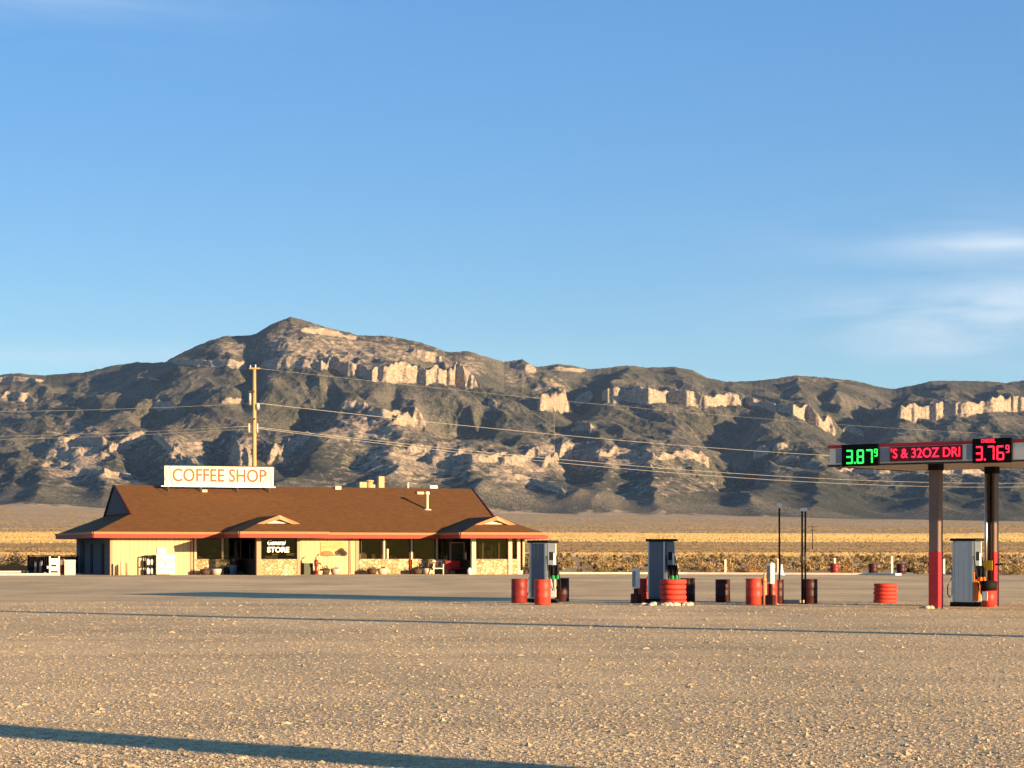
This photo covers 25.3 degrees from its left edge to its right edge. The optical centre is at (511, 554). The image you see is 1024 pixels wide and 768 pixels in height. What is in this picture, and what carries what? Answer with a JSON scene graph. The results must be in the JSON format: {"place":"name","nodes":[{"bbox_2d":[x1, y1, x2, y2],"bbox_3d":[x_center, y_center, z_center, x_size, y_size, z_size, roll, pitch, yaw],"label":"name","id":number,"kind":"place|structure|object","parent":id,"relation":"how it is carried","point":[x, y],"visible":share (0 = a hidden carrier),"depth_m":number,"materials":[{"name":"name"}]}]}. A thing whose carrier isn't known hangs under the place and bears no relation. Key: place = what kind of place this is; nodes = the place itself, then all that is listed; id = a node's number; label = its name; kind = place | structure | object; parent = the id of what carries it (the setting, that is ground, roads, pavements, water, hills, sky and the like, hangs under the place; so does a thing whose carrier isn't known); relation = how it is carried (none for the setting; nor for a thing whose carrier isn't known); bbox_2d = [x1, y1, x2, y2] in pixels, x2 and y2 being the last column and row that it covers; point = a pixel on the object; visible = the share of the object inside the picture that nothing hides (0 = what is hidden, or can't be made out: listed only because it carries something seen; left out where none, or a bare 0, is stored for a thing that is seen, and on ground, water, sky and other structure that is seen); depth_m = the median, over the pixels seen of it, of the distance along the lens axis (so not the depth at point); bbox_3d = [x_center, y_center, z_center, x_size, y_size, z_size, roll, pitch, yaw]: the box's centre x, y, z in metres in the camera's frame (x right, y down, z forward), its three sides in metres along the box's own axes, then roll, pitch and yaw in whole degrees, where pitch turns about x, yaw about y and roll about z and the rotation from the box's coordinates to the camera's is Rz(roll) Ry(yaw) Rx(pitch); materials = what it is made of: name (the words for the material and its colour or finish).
{"place":"outdoors","nodes":[
{"label":"outdoors","id":0,"kind":"place"},
{"bbox_2d":[0,507,1023,767],"bbox_3d":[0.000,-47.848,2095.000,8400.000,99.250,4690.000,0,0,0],"label":"ground","id":1,"kind":"structure","parent":0,"point":[390,593],"depth_m":37.48,"materials":[{"name":"beige gravel"}]},
{"bbox_2d":[0,550,29,572],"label":"dark bush","id":2,"kind":"object","parent":1,"relation":"on","point":[17,561],"visible":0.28,"depth_m":155.90,"materials":[{"name":"plant"}]},
{"bbox_2d":[0,565,30,572],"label":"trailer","id":3,"kind":"object","parent":1,"relation":"on","point":[22,568],"visible":0.81,"depth_m":151.62,"materials":[{"name":"black metal"}]},
{"bbox_2d":[0,573,59,574],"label":"kerb","id":4,"kind":"structure","parent":1,"relation":"on","point":[29,573],"depth_m":148.43,"materials":[{"name":"white concrete"}]},
{"bbox_2d":[34,562,36,572],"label":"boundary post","id":5,"kind":"object","parent":1,"relation":"on","point":[35,567],"visible":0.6,"depth_m":151.94,"materials":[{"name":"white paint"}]},
{"bbox_2d":[27,555,77,572],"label":"board fence","id":6,"kind":"object","parent":1,"relation":"on","point":[31,561],"visible":0.56,"depth_m":161.94,"materials":[{"name":"wood"}]},
{"bbox_2d":[46,556,59,572],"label":"outdoor cabinet","id":7,"kind":"object","parent":1,"relation":"on","point":[53,566],"visible":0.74,"depth_m":150.30,"materials":[{"name":"white metal"}]},
{"bbox_2d":[60,559,62,574],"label":"boundary post","id":8,"kind":"object","parent":1,"relation":"on","point":[61,561],"visible":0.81,"depth_m":150.94,"materials":[{"name":"red paint"}]},
{"bbox_2d":[64,560,75,574],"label":"storage box","id":9,"kind":"object","parent":1,"relation":"on","point":[69,567],"visible":0.98,"depth_m":150.51,"materials":[{"name":"white paint"}]},
{"bbox_2d":[144,555,155,574],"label":"propane cage","id":10,"kind":"object","parent":1,"relation":"on","point":[148,570],"visible":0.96,"depth_m":150.28,"materials":[{"name":"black metal"}]},
{"bbox_2d":[154,548,174,573],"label":"ice merchandiser","id":11,"kind":"object","parent":1,"relation":"on","point":[165,564],"visible":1,"depth_m":150.33,"materials":[{"name":"white paint"}]},
{"bbox_2d":[157,555,164,572],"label":"door","id":12,"kind":"structure","parent":11,"relation":"in","point":[160,558],"depth_m":150.19,"materials":[{"name":"white metal"}]},
{"bbox_2d":[166,555,174,572],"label":"door","id":13,"kind":"structure","parent":11,"relation":"in","point":[170,559],"depth_m":150.41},
{"bbox_2d":[199,566,221,574],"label":"barrel planter","id":14,"kind":"object","parent":1,"relation":"on","point":[206,571],"visible":0.97,"depth_m":151.07,"materials":[{"name":"beige ceramic"}]},
{"bbox_2d":[229,565,237,574],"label":"trash can","id":15,"kind":"object","parent":1,"relation":"on","point":[233,569],"visible":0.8,"depth_m":151.68,"materials":[{"name":"blue plastic"}]},
{"bbox_2d":[246,365,259,465],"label":"utility pole","id":16,"kind":"object","parent":1,"relation":"on","point":[255,406],"visible":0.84,"depth_m":179.86,"materials":[{"name":"brown wood"}]},
{"bbox_2d":[0,403,829,455],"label":"power line","id":17,"kind":"object","parent":16,"relation":"attached to","point":[388,417],"visible":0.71,"depth_m":192.26,"materials":[{"name":"metal"}]},
{"bbox_2d":[0,428,928,486],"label":"power line","id":18,"kind":"object","parent":16,"relation":"attached to","point":[426,448],"visible":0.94,"depth_m":197.95,"materials":[{"name":"metal"}]},
{"bbox_2d":[24,426,928,482],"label":"power line","id":19,"kind":"object","parent":16,"relation":"attached to","point":[428,446],"visible":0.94,"depth_m":198.05,"materials":[{"name":"metal"}]},
{"bbox_2d":[267,369,1010,434],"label":"power line","id":20,"kind":"object","parent":16,"relation":"attached to","point":[591,403],"visible":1,"depth_m":221.22,"materials":[{"name":"metal"}]},
{"bbox_2d":[55,476,548,574],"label":"store building","id":21,"kind":"structure","parent":1,"relation":"on","point":[361,527],"depth_m":155.48,"materials":[{"name":"beige"}]},
{"bbox_2d":[80,541,83,572],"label":"side door","id":22,"kind":"structure","parent":21,"relation":"in","point":[81,542],"depth_m":160.66,"materials":[{"name":"metal"}]},
{"bbox_2d":[90,544,92,573],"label":"side door","id":23,"kind":"structure","parent":21,"relation":"in","point":[91,545],"depth_m":156.90,"materials":[{"name":"metal"}]},
{"bbox_2d":[101,543,103,573],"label":"side door","id":24,"kind":"structure","parent":21,"relation":"in","point":[102,545],"depth_m":152.82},
{"bbox_2d":[197,538,220,558],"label":"window","id":25,"kind":"structure","parent":21,"relation":"in","point":[207,548],"depth_m":152.28,"materials":[{"name":"black glass"}]},
{"bbox_2d":[161,465,275,491],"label":"rooftop sign","id":26,"kind":"object","parent":21,"relation":"on","point":[220,476],"visible":1,"depth_m":158.52,"materials":[{"name":"white paint"}]},
{"bbox_2d":[224,538,253,558],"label":"window","id":27,"kind":"structure","parent":21,"relation":"in","point":[242,544],"depth_m":152.97,"materials":[{"name":"black glass"}]},
{"bbox_2d":[234,543,249,574],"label":"door","id":28,"kind":"structure","parent":21,"relation":"in","point":[240,562],"depth_m":153.01,"materials":[{"name":"black glass"}]},
{"bbox_2d":[261,538,296,558],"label":"window","id":29,"kind":"structure","parent":21,"relation":"in","point":[291,543],"depth_m":149.97,"materials":[{"name":"black glass"}]},
{"bbox_2d":[361,538,382,558],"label":"window","id":30,"kind":"structure","parent":21,"relation":"in","point":[370,548],"depth_m":156.14,"materials":[{"name":"black glass"}]},
{"bbox_2d":[385,539,409,558],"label":"window","id":31,"kind":"structure","parent":21,"relation":"in","point":[398,548],"depth_m":156.79,"materials":[{"name":"black glass"}]},
{"bbox_2d":[413,539,434,558],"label":"window","id":32,"kind":"structure","parent":21,"relation":"in","point":[422,548],"depth_m":157.42,"materials":[{"name":"black glass"}]},
{"bbox_2d":[438,539,445,558],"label":"window","id":33,"kind":"structure","parent":21,"relation":"in","point":[441,542],"depth_m":157.88,"materials":[{"name":"black glass"}]},
{"bbox_2d":[450,542,464,573],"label":"door","id":34,"kind":"structure","parent":21,"relation":"in","point":[457,549],"depth_m":158.36,"materials":[{"name":"black metal"}]},
{"bbox_2d":[476,538,515,558],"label":"window","id":35,"kind":"structure","parent":21,"relation":"in","point":[486,548],"depth_m":155.07,"materials":[{"name":"black glass"}]},
{"bbox_2d":[302,563,312,574],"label":"utility box","id":36,"kind":"object","parent":1,"relation":"on","point":[307,568],"visible":1,"depth_m":153.72,"materials":[{"name":"metal"}]},
{"bbox_2d":[313,554,321,574],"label":"water pump","id":37,"kind":"object","parent":1,"relation":"on","point":[316,563],"visible":0.94,"depth_m":153.44,"materials":[{"name":"red paint"}]},
{"bbox_2d":[0,551,1023,574],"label":"sagebrush","id":38,"kind":"object","parent":1,"relation":"on","point":[730,559],"visible":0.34,"depth_m":223.00,"materials":[{"name":"brown plant"}]},
{"bbox_2d":[0,507,1023,533],"bbox_3d":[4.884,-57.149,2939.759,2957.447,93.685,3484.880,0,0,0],"label":"hill scrub","id":39,"kind":"object","parent":1,"relation":"on","point":[614,528],"visible":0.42,"depth_m":2407.26,"materials":[{"name":"brown plant"}]},
{"bbox_2d":[0,531,1023,542],"bbox_3d":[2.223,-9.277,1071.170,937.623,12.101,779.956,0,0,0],"label":"golden grass","id":40,"kind":"structure","parent":1,"relation":"on","point":[29,537],"depth_m":906.94,"materials":[{"name":"yellow plant"}]},
{"bbox_2d":[0,541,1023,552],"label":"brown grass","id":41,"kind":"structure","parent":1,"relation":"on","point":[608,547],"depth_m":512.90,"materials":[{"name":"brown plant"}]},
{"bbox_2d":[0,552,1023,555],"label":"pale grass","id":42,"kind":"structure","parent":1,"relation":"on","point":[613,553],"depth_m":363.65,"materials":[{"name":"yellow plant"}]},
{"bbox_2d":[511,579,526,602],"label":"steel drum","id":43,"kind":"object","parent":1,"relation":"on","point":[518,590],"visible":1,"depth_m":82.05,"materials":[{"name":"red paint"}]},
{"bbox_2d":[520,561,528,573],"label":"planter cluster","id":44,"kind":"object","parent":1,"relation":"on","point":[524,570],"visible":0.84,"depth_m":156.70,"materials":[{"name":"white paint"}]},
{"bbox_2d":[534,580,550,604],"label":"steel drum","id":45,"kind":"object","parent":1,"relation":"on","point":[542,592],"visible":1,"depth_m":78.95,"materials":[{"name":"red paint"}]},
{"bbox_2d":[527,540,560,602],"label":"fuel pump","id":46,"kind":"object","parent":1,"relation":"on","point":[542,560],"visible":0.84,"depth_m":82.75,"materials":[{"name":"grey metal"}]},
{"bbox_2d":[547,570,554,596],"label":"lower door","id":47,"kind":"structure","parent":46,"relation":"in","point":[552,592],"depth_m":82.78,"materials":[{"name":"white metal"}]},
{"bbox_2d":[555,578,568,601],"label":"steel drum","id":48,"kind":"object","parent":1,"relation":"on","point":[562,594],"visible":0.71,"depth_m":84.74,"materials":[{"name":"red paint"}]},
{"bbox_2d":[592,565,611,571],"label":"desert bush","id":49,"kind":"object","parent":1,"relation":"on","point":[601,570],"visible":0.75,"depth_m":164.94,"materials":[{"name":"brown plant"}]},
{"bbox_2d":[631,568,640,602],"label":"meter post","id":50,"kind":"object","parent":1,"relation":"on","point":[635,597],"visible":1,"depth_m":81.91,"materials":[{"name":"white metal"}]},
{"bbox_2d":[638,578,647,601],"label":"steel drum","id":51,"kind":"object","parent":1,"relation":"on","point":[644,597],"visible":0.4,"depth_m":83.24,"materials":[{"name":"red paint"}]},
{"bbox_2d":[644,539,678,602],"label":"fuel pump","id":52,"kind":"object","parent":1,"relation":"on","point":[661,559],"visible":0.81,"depth_m":82.25,"materials":[{"name":"grey metal"}]},
{"bbox_2d":[641,602,693,605],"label":"rock ring","id":53,"kind":"object","parent":1,"relation":"on","point":[669,604],"visible":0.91,"depth_m":78.10,"materials":[{"name":"white stone"}]},
{"bbox_2d":[660,579,686,603],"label":"tyre stack","id":54,"kind":"object","parent":1,"relation":"on","point":[672,590],"visible":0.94,"depth_m":78.62,"materials":[{"name":"red rubber"}]},
{"bbox_2d":[680,578,694,601],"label":"steel drum","id":55,"kind":"object","parent":1,"relation":"on","point":[690,589],"visible":0.75,"depth_m":84.24,"materials":[{"name":"red paint"}]},
{"bbox_2d":[715,579,729,601],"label":"steel drum","id":56,"kind":"object","parent":1,"relation":"on","point":[722,590],"visible":1,"depth_m":83.57,"materials":[{"name":"red paint"}]},
{"bbox_2d":[559,572,900,574],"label":"kerb","id":57,"kind":"structure","parent":1,"relation":"on","point":[736,573],"depth_m":154.41,"materials":[{"name":"white concrete"}]},
{"bbox_2d":[733,563,749,571],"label":"desert bush","id":58,"kind":"object","parent":1,"relation":"on","point":[741,570],"visible":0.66,"depth_m":161.91,"materials":[{"name":"brown plant"}]},
{"bbox_2d":[739,555,765,572],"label":"desert bush","id":59,"kind":"object","parent":1,"relation":"on","point":[752,569],"visible":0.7,"depth_m":160.97,"materials":[{"name":"brown plant"}]},
{"bbox_2d":[745,578,762,604],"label":"steel drum","id":60,"kind":"object","parent":1,"relation":"on","point":[754,591],"visible":0.99,"depth_m":79.24,"materials":[{"name":"red paint"}]},
{"bbox_2d":[763,573,766,604],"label":"standpipe","id":61,"kind":"object","parent":1,"relation":"on","point":[764,585],"visible":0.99,"depth_m":79.93,"materials":[{"name":"yellow metal"}]},
{"bbox_2d":[765,563,775,604],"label":"meter post","id":62,"kind":"object","parent":1,"relation":"on","point":[770,598],"visible":1,"depth_m":79.12,"materials":[{"name":"white metal"}]},
{"bbox_2d":[766,579,776,603],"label":"steel drum","id":63,"kind":"object","parent":1,"relation":"on","point":[775,587],"visible":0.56,"depth_m":80.31,"materials":[{"name":"red paint"}]},
{"bbox_2d":[777,502,781,579],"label":"lamp post","id":64,"kind":"object","parent":1,"relation":"on","point":[779,505],"visible":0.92,"depth_m":81.77,"materials":[{"name":"black metal"}]},
{"bbox_2d":[777,580,783,603],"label":"steel drum","id":65,"kind":"object","parent":1,"relation":"on","point":[780,591],"visible":0.56,"depth_m":81.21,"materials":[{"name":"red paint"}]},
{"bbox_2d":[780,564,784,574],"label":"traffic cone","id":66,"kind":"object","parent":1,"relation":"on","point":[781,570],"visible":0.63,"depth_m":149.90,"materials":[{"name":"white paint"}]},
{"bbox_2d":[784,600,811,603],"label":"concrete slab","id":67,"kind":"structure","parent":1,"relation":"on","point":[792,601],"depth_m":81.56,"materials":[{"name":"grey concrete"}]},
{"bbox_2d":[799,508,807,603],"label":"lamp post","id":68,"kind":"object","parent":1,"relation":"on","point":[803,509],"visible":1,"depth_m":81.17,"materials":[{"name":"black metal"}]},
{"bbox_2d":[803,579,817,602],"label":"steel drum","id":69,"kind":"object","parent":1,"relation":"on","point":[811,590],"visible":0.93,"depth_m":81.53,"materials":[{"name":"red paint"}]},
{"bbox_2d":[807,525,817,548],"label":"power pole","id":70,"kind":"object","parent":1,"relation":"on","point":[812,526],"visible":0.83,"depth_m":459.91,"materials":[{"name":"brown wood"}]},
{"bbox_2d":[830,563,838,572],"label":"steel drum","id":71,"kind":"object","parent":1,"relation":"on","point":[834,567],"visible":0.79,"depth_m":157.75,"materials":[{"name":"red paint"}]},
{"bbox_2d":[839,562,856,572],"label":"desert bush","id":72,"kind":"object","parent":1,"relation":"on","point":[847,570],"visible":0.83,"depth_m":160.85,"materials":[{"name":"brown plant"}]},
{"bbox_2d":[868,563,876,572],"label":"steel drum","id":73,"kind":"object","parent":1,"relation":"on","point":[872,567],"visible":0.89,"depth_m":157.74,"materials":[{"name":"red paint"}]},
{"bbox_2d":[873,583,897,602],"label":"tyre stack","id":74,"kind":"object","parent":1,"relation":"on","point":[884,592],"visible":1,"depth_m":82.65,"materials":[{"name":"red rubber"}]},
{"bbox_2d":[891,556,892,572],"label":"marker post","id":75,"kind":"object","parent":1,"relation":"on","point":[891,564],"visible":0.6,"depth_m":159.95,"materials":[{"name":"white paint"}]},
{"bbox_2d":[897,563,905,573],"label":"steel drum","id":76,"kind":"object","parent":1,"relation":"on","point":[901,568],"visible":0.95,"depth_m":157.75,"materials":[{"name":"red paint"}]},
{"bbox_2d":[828,437,1023,608],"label":"station canopy","id":77,"kind":"object","parent":1,"relation":"on","point":[991,457],"visible":0.97,"depth_m":74.12,"materials":[{"name":"red metal"}]},
{"bbox_2d":[919,605,934,608],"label":"rock pile","id":78,"kind":"object","parent":1,"relation":"on","point":[928,607],"visible":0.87,"depth_m":74.03,"materials":[{"name":"white stone"}]},
{"bbox_2d":[943,559,944,573],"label":"marker post","id":79,"kind":"object","parent":1,"relation":"on","point":[943,566],"visible":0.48,"depth_m":159.95,"materials":[{"name":"white paint"}]},
{"bbox_2d":[947,538,985,606],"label":"fuel pump","id":80,"kind":"object","parent":1,"relation":"on","point":[968,571],"visible":0.98,"depth_m":76.72,"materials":[{"name":"grey metal"}]},
{"bbox_2d":[974,572,980,600],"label":"lower door","id":81,"kind":"structure","parent":80,"relation":"in","point":[977,596],"depth_m":76.67,"materials":[{"name":"orange metal"}]},
{"bbox_2d":[980,573,996,606],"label":"waste bin","id":82,"kind":"object","parent":1,"relation":"on","point":[988,589],"visible":1,"depth_m":76.09,"materials":[{"name":"red metal"}]},
{"bbox_2d":[999,562,1023,574],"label":"desert bush","id":83,"kind":"object","parent":1,"relation":"on","point":[1010,572],"visible":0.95,"depth_m":149.97,"materials":[{"name":"brown plant"}]},
{"bbox_2d":[0,317,1023,521],"bbox_3d":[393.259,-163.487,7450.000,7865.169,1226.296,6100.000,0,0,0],"label":"mountains","id":84,"kind":"structure","parent":0,"point":[86,469],"depth_m":6204.86,"materials":[{"name":"brown stone"}]},
{"bbox_2d":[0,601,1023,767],"bbox_3d":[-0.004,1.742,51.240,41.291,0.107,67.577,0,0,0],"label":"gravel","id":85,"kind":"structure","parent":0,"point":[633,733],"depth_m":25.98,"materials":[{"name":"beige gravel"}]},
{"bbox_2d":[0,0,1023,388],"label":"sky","id":86,"kind":"structure","parent":0,"point":[722,190],"materials":[{"name":"blue"}]},
{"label":"pavement","id":87,"kind":"structure","parent":0,"visible":0},
{"bbox_2d":[320,565,340,574],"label":"barrel planter","id":88,"kind":"object","parent":87,"relation":"on","point":[335,570],"visible":1,"depth_m":153.88,"materials":[{"name":"ceramic"}]},
{"bbox_2d":[367,565,387,573],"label":"barrel planter","id":89,"kind":"object","parent":87,"relation":"on","point":[373,570],"visible":0.99,"depth_m":155.01,"materials":[{"name":"white ceramic"}]},
{"bbox_2d":[411,565,432,573],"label":"barrel planter","id":90,"kind":"object","parent":87,"relation":"on","point":[427,570],"visible":0.96,"depth_m":156.11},
{"bbox_2d":[432,561,443,573],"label":"chair","id":91,"kind":"object","parent":87,"relation":"on","point":[437,564],"visible":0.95,"depth_m":156.39,"materials":[{"name":"white paint"}]},
{"bbox_2d":[445,561,462,573],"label":"bench","id":92,"kind":"object","parent":87,"relation":"on","point":[448,564],"visible":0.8,"depth_m":156.64,"materials":[{"name":"red wood"}]}
]}

